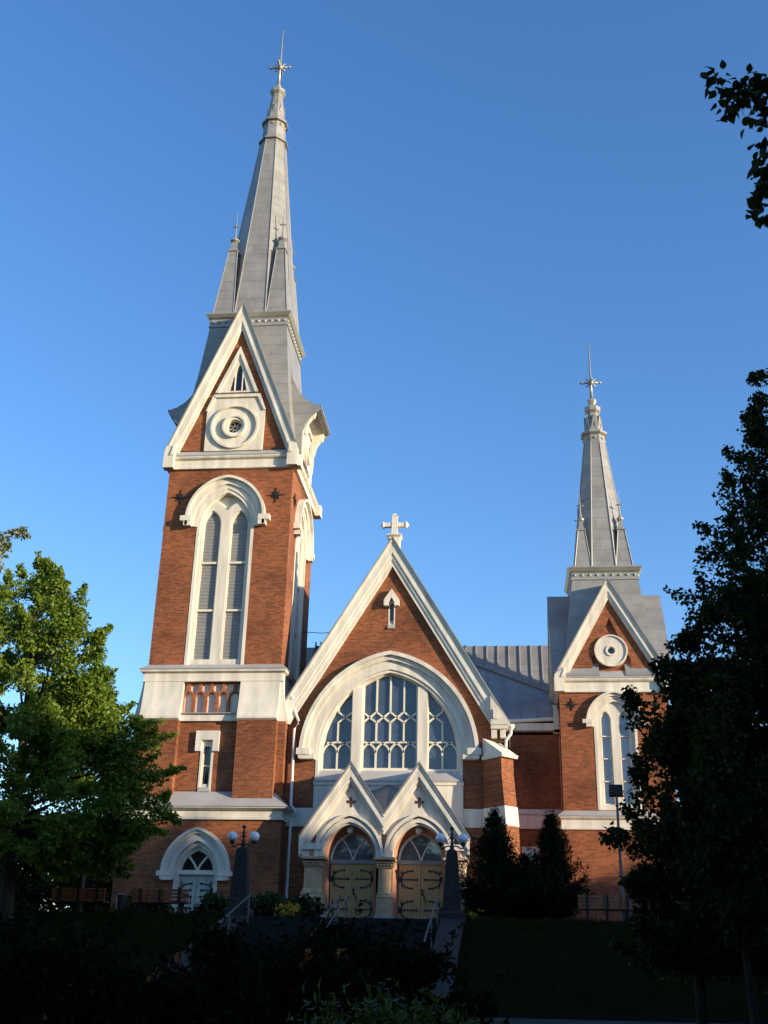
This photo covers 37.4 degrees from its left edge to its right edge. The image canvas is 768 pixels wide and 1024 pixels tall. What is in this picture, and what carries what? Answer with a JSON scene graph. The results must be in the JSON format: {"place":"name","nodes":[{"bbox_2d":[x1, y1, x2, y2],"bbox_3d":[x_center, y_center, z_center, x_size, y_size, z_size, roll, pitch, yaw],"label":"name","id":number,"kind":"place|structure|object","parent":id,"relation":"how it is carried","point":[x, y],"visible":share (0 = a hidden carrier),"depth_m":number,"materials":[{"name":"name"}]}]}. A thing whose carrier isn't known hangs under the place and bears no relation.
{"place":"outdoors","nodes":[
{"label":"outdoors","id":0,"kind":"place"},
{"bbox_2d":[20,1017,726,1023],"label":"path","id":1,"kind":"structure","parent":0,"point":[534,1021],"depth_m":24.01,"materials":[{"name":"grey concrete"}]},
{"bbox_2d":[0,0,767,907],"label":"sky","id":2,"kind":"structure","parent":0,"point":[483,193],"materials":[{"name":"blue"}]},
{"bbox_2d":[7,907,767,1020],"bbox_3d":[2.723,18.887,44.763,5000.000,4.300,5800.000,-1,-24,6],"label":"ground","id":3,"kind":"structure","parent":0,"point":[622,992],"depth_m":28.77,"materials":[{"name":"green plant"}]},
{"bbox_2d":[0,525,30,696],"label":"tree","id":4,"kind":"object","parent":3,"relation":"on","point":[5,546],"visible":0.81,"depth_m":71.66,"materials":[{"name":"green plant"}]},
{"bbox_2d":[0,794,58,911],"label":"tree","id":5,"kind":"object","parent":3,"relation":"on","point":[27,877],"visible":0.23,"depth_m":55.92,"materials":[{"name":"green plant"}]},
{"bbox_2d":[30,846,115,912],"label":"broadleaf tree","id":6,"kind":"object","parent":3,"relation":"on","point":[75,881],"visible":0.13,"depth_m":55.62,"materials":[{"name":"green plant"}]},
{"bbox_2d":[51,887,108,913],"bbox_3d":[-9.899,12.709,36.905,1.800,0.860,0.597,-1,-24,6],"label":"park bench","id":7,"kind":"object","parent":3,"relation":"on","point":[96,899],"visible":0.91,"depth_m":36.76,"materials":[{"name":"brown wood"}]},
{"bbox_2d":[0,937,165,1023],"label":"rose bush","id":8,"kind":"object","parent":3,"relation":"on","point":[30,1005],"visible":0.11,"depth_m":12.07,"materials":[{"name":"green plant"}]},
{"bbox_2d":[79,782,98,911],"bbox_3d":[-9.813,11.160,37.552,0.491,4.380,0.290,-1,-24,6],"label":"floodlight pole","id":9,"kind":"object","parent":3,"relation":"on","point":[82,886],"visible":0.17,"depth_m":37.02,"materials":[{"name":"metal"}]},
{"bbox_2d":[0,550,187,926],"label":"linden tree","id":10,"kind":"object","parent":3,"relation":"on","point":[69,727],"visible":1,"depth_m":35.01,"materials":[{"name":"green plant"}]},
{"bbox_2d":[115,893,125,910],"bbox_3d":[-8.555,12.770,36.765,0.310,0.750,0.302,-1,-24,6],"label":"litter bin","id":11,"kind":"object","parent":3,"relation":"on","point":[120,900],"visible":0.83,"depth_m":36.71,"materials":[{"name":"black metal"}]},
{"bbox_2d":[0,910,265,1023],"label":"rose bush","id":12,"kind":"object","parent":3,"relation":"on","point":[89,991],"visible":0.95,"depth_m":9.31,"materials":[{"name":"green plant"}]},
{"bbox_2d":[110,887,177,914],"bbox_3d":[-8.216,13.453,38.883,2.259,1.118,1.788,-1,-24,6],"label":"shrub","id":13,"kind":"object","parent":3,"relation":"on","point":[130,905],"visible":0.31,"depth_m":38.70,"materials":[{"name":"green plant"}]},
{"bbox_2d":[52,906,265,1023],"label":"rose bush","id":14,"kind":"object","parent":3,"relation":"on","point":[221,988],"visible":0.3,"depth_m":12.39,"materials":[{"name":"green plant"}]},
{"bbox_2d":[132,888,191,915],"bbox_3d":[-7.189,12.652,36.620,1.850,0.860,0.597,-1,-24,6],"label":"park bench","id":15,"kind":"object","parent":3,"relation":"on","point":[160,900],"visible":0.91,"depth_m":36.48,"materials":[{"name":"brown wood"}]},
{"bbox_2d":[159,915,246,974],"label":"stair wall","id":16,"kind":"structure","parent":3,"relation":"on","point":[185,955],"depth_m":32.95,"materials":[{"name":"concrete"}]},
{"bbox_2d":[188,890,228,915],"bbox_3d":[-5.784,13.527,38.883,1.902,1.185,1.523,-1,-24,6],"label":"shrub","id":17,"kind":"object","parent":3,"relation":"on","point":[213,903],"visible":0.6,"depth_m":38.54,"materials":[{"name":"green plant"}]},
{"bbox_2d":[222,825,259,916],"bbox_3d":[-4.503,11.417,35.686,1.026,3.045,0.800,-1,-24,6],"label":"lamp post","id":18,"kind":"object","parent":3,"relation":"on","point":[239,890],"visible":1,"depth_m":35.47,"materials":[{"name":"stone"}]},
{"bbox_2d":[249,889,289,915],"bbox_3d":[-3.998,13.526,38.874,1.567,1.192,1.749,12,-26,-23],"label":"shrub","id":19,"kind":"object","parent":3,"relation":"on","point":[261,904],"visible":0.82,"depth_m":38.50,"materials":[{"name":"green plant"}]},
{"bbox_2d":[274,902,303,916],"bbox_3d":[-3.205,13.281,37.591,1.095,0.645,1.083,-1,-24,6],"label":"flower clump","id":20,"kind":"object","parent":3,"relation":"on","point":[291,912],"visible":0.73,"depth_m":37.38,"materials":[{"name":"yellow plant"}]},
{"bbox_2d":[118,925,460,1023],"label":"rose bush","id":21,"kind":"object","parent":3,"relation":"on","point":[282,990],"visible":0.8,"depth_m":9.21,"materials":[{"name":"green plant"}]},
{"bbox_2d":[271,893,328,916],"bbox_3d":[-3.050,13.657,39.019,1.841,1.043,2.084,20,-30,-37],"label":"shrub","id":22,"kind":"object","parent":3,"relation":"on","point":[305,909],"visible":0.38,"depth_m":38.71,"materials":[{"name":"green plant"}]},
{"bbox_2d":[193,916,439,992],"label":"steps","id":23,"kind":"structure","parent":3,"relation":"on","point":[263,925],"depth_m":33.23,"materials":[{"name":"concrete"}]},
{"bbox_2d":[203,894,252,964],"bbox_3d":[-4.346,11.657,31.581,0.044,2.421,5.772,-1,-24,6],"label":"handrail","id":24,"kind":"object","parent":23,"relation":"on","point":[235,908],"visible":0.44,"depth_m":33.04,"materials":[{"name":"metal"}]},
{"bbox_2d":[311,895,341,935],"bbox_3d":[-1.631,11.601,31.296,0.044,2.421,5.772,-1,-24,6],"label":"handrail","id":25,"kind":"object","parent":23,"relation":"on","point":[337,899],"visible":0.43,"depth_m":33.47,"materials":[{"name":"metal"}]},
{"bbox_2d":[327,895,349,927],"bbox_3d":[-1.383,11.595,31.270,0.044,2.421,5.772,-1,-24,6],"label":"handrail","id":26,"kind":"object","parent":23,"relation":"on","point":[345,900],"visible":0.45,"depth_m":33.34,"materials":[{"name":"metal"}]},
{"bbox_2d":[424,896,437,952],"bbox_3d":[1.292,11.539,30.988,0.044,2.421,5.772,-1,-24,6],"label":"handrail","id":27,"kind":"object","parent":23,"relation":"on","point":[431,922],"visible":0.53,"depth_m":31.12,"materials":[{"name":"metal"}]},
{"bbox_2d":[286,978,373,1023],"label":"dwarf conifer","id":28,"kind":"object","parent":3,"relation":"on","point":[331,1016],"visible":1,"depth_m":4.69,"materials":[{"name":"green plant"}]},
{"bbox_2d":[196,896,469,1023],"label":"rose bush","id":29,"kind":"object","parent":3,"relation":"on","point":[354,946],"visible":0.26,"depth_m":12.11,"materials":[{"name":"green plant"}]},
{"bbox_2d":[342,972,418,1023],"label":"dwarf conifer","id":30,"kind":"object","parent":3,"relation":"on","point":[378,1016],"visible":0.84,"depth_m":4.78,"materials":[{"name":"green plant"}]},
{"bbox_2d":[110,30,687,920],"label":"church","id":31,"kind":"structure","parent":3,"relation":"on","point":[386,716],"depth_m":51.71,"materials":[{"name":"red brick"}]},
{"bbox_2d":[176,875,196,913],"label":"side door leaf","id":32,"kind":"structure","parent":31,"relation":"in","point":[189,882],"depth_m":47.19,"materials":[{"name":"grey wood"}]},
{"bbox_2d":[156,827,232,911],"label":"side doorway","id":33,"kind":"structure","parent":31,"relation":"in","point":[211,858],"depth_m":47.39,"materials":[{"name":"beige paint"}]},
{"bbox_2d":[195,875,213,906],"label":"side door leaf","id":34,"kind":"structure","parent":31,"relation":"in","point":[204,882],"depth_m":47.13,"materials":[{"name":"grey wood"}]},
{"bbox_2d":[195,731,219,791],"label":"slit window","id":35,"kind":"structure","parent":31,"relation":"in","point":[207,742],"depth_m":49.58,"materials":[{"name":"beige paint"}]},
{"bbox_2d":[180,475,270,664],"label":"belfry window","id":36,"kind":"structure","parent":31,"relation":"in","point":[225,511],"depth_m":53.25,"materials":[{"name":"beige paint"}]},
{"bbox_2d":[215,346,258,393],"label":"triangle window","id":37,"kind":"structure","parent":31,"relation":"in","point":[238,378],"depth_m":57.05,"materials":[{"name":"beige paint"}]},
{"bbox_2d":[288,499,314,681],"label":"belfry window","id":38,"kind":"structure","parent":31,"relation":"in","point":[303,525],"depth_m":56.01,"materials":[{"name":"beige paint"}]},
{"bbox_2d":[329,864,352,917],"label":"portal door leaf","id":39,"kind":"structure","parent":31,"relation":"in","point":[341,878],"depth_m":46.50,"materials":[{"name":"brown wood"}]},
{"bbox_2d":[347,827,353,833],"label":"globe lamp","id":40,"kind":"object","parent":31,"relation":"attached to","point":[350,830],"visible":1,"depth_m":46.80,"materials":[{"name":"white glass"}]},
{"bbox_2d":[351,864,373,917],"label":"portal door leaf","id":41,"kind":"structure","parent":31,"relation":"in","point":[363,874],"depth_m":46.39,"materials":[{"name":"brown wood"}]},
{"bbox_2d":[296,651,481,781],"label":"nave window","id":42,"kind":"structure","parent":31,"relation":"in","point":[387,722],"depth_m":49.89,"materials":[{"name":"beige paint"}]},
{"bbox_2d":[384,589,399,628],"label":"gable window","id":43,"kind":"structure","parent":31,"relation":"in","point":[391,595],"depth_m":51.79,"materials":[{"name":"beige paint"}]},
{"bbox_2d":[398,864,420,918],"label":"portal door leaf","id":44,"kind":"structure","parent":31,"relation":"in","point":[409,879],"depth_m":46.17,"materials":[{"name":"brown wood"}]},
{"bbox_2d":[415,827,422,833],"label":"globe lamp","id":45,"kind":"object","parent":31,"relation":"attached to","point":[418,830],"visible":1,"depth_m":46.51,"materials":[{"name":"white glass"}]},
{"bbox_2d":[421,865,442,918],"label":"portal door leaf","id":46,"kind":"structure","parent":31,"relation":"in","point":[431,875],"depth_m":46.11,"materials":[{"name":"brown wood"}]},
{"bbox_2d":[522,847,539,871],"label":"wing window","id":47,"kind":"structure","parent":31,"relation":"in","point":[524,850],"depth_m":52.21,"materials":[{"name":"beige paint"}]},
{"bbox_2d":[552,705,561,803],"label":"downspout","id":48,"kind":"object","parent":31,"relation":"in","point":[554,707],"depth_m":54.04,"materials":[{"name":"beige paint"}]},
{"bbox_2d":[582,690,648,809],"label":"tower window","id":49,"kind":"structure","parent":31,"relation":"in","point":[613,742],"depth_m":52.29,"materials":[{"name":"beige paint"}]},
{"bbox_2d":[365,988,453,1023],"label":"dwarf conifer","id":50,"kind":"object","parent":3,"relation":"on","point":[404,1019],"visible":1,"depth_m":4.66,"materials":[{"name":"green plant"}]},
{"bbox_2d":[311,916,509,1023],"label":"rose bush","id":51,"kind":"object","parent":3,"relation":"on","point":[407,970],"visible":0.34,"depth_m":11.25,"materials":[{"name":"green plant"}]},
{"bbox_2d":[422,918,463,1000],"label":"stair wall","id":52,"kind":"structure","parent":3,"relation":"on","point":[447,926],"depth_m":30.95,"materials":[{"name":"concrete"}]},
{"bbox_2d":[436,827,467,923],"bbox_3d":[2.100,11.279,34.992,1.026,3.045,0.800,-1,-24,6],"label":"lamp post","id":53,"kind":"object","parent":3,"relation":"on","point":[451,907],"visible":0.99,"depth_m":34.74,"materials":[{"name":"stone"}]},
{"bbox_2d":[422,1002,502,1023],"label":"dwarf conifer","id":54,"kind":"object","parent":3,"relation":"on","point":[451,1019],"visible":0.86,"depth_m":4.83,"materials":[{"name":"green plant"}]},
{"bbox_2d":[461,902,481,918],"bbox_3d":[2.940,13.400,37.973,1.124,0.965,1.087,-1,-24,6],"label":"shrub","id":55,"kind":"object","parent":3,"relation":"on","point":[465,910],"visible":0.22,"depth_m":37.80,"materials":[{"name":"green plant"}]},
{"bbox_2d":[467,909,483,917],"bbox_3d":[2.982,13.095,36.645,0.730,0.521,0.806,-1,-24,6],"label":"flower clump","id":56,"kind":"object","parent":3,"relation":"on","point":[470,914],"visible":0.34,"depth_m":36.54,"materials":[{"name":"green plant"}]},
{"bbox_2d":[459,805,536,919],"bbox_3d":[3.658,11.802,37.953,3.055,4.008,3.356,-1,-24,6],"label":"pine tree","id":57,"kind":"object","parent":3,"relation":"on","point":[498,868],"visible":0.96,"depth_m":37.30,"materials":[{"name":"green plant"}]},
{"bbox_2d":[503,852,557,919],"bbox_3d":[4.733,12.643,37.947,2.456,2.486,2.564,-1,-24,6],"label":"pine tree","id":58,"kind":"object","parent":3,"relation":"on","point":[524,915],"visible":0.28,"depth_m":37.25,"materials":[{"name":"green plant"}]},
{"bbox_2d":[508,810,596,920],"bbox_3d":[5.557,11.771,37.642,3.034,3.904,3.054,-1,-24,6],"label":"pine tree","id":59,"kind":"object","parent":3,"relation":"on","point":[556,872],"visible":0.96,"depth_m":37.07,"materials":[{"name":"green plant"}]},
{"bbox_2d":[578,895,636,921],"bbox_3d":[6.915,12.357,35.137,1.780,0.860,0.597,-1,-24,6],"label":"park bench","id":60,"kind":"object","parent":3,"relation":"on","point":[627,907],"visible":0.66,"depth_m":35.00,"materials":[{"name":"brown wood"}]},
{"bbox_2d":[609,784,625,920],"bbox_3d":[7.438,10.799,35.738,0.491,4.380,0.290,-1,-24,6],"label":"floodlight pole","id":61,"kind":"object","parent":3,"relation":"on","point":[616,791],"visible":0.75,"depth_m":36.28,"materials":[{"name":"metal"}]},
{"bbox_2d":[492,1014,767,1023],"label":"kerb","id":62,"kind":"structure","parent":3,"relation":"on","point":[624,1019],"depth_m":24.29,"materials":[{"name":"concrete"}]},
{"bbox_2d":[598,523,767,1023],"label":"linden tree","id":63,"kind":"object","parent":3,"relation":"on","point":[675,944],"visible":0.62,"depth_m":17.68,"materials":[{"name":"green plant"}]},
{"bbox_2d":[663,368,767,993],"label":"linden tree","id":64,"kind":"object","parent":3,"relation":"on","point":[754,419],"visible":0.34,"depth_m":20.38,"materials":[{"name":"green plant"}]},
{"bbox_2d":[672,668,767,1023],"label":"linden tree","id":65,"kind":"object","parent":3,"relation":"on","point":[739,829],"visible":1,"depth_m":15.73,"materials":[{"name":"green plant"}]},
{"bbox_2d":[700,60,767,228],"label":"linden tree","id":66,"kind":"object","parent":3,"relation":"on","point":[754,89],"visible":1,"depth_m":9.44,"materials":[{"name":"green plant"}]}
]}

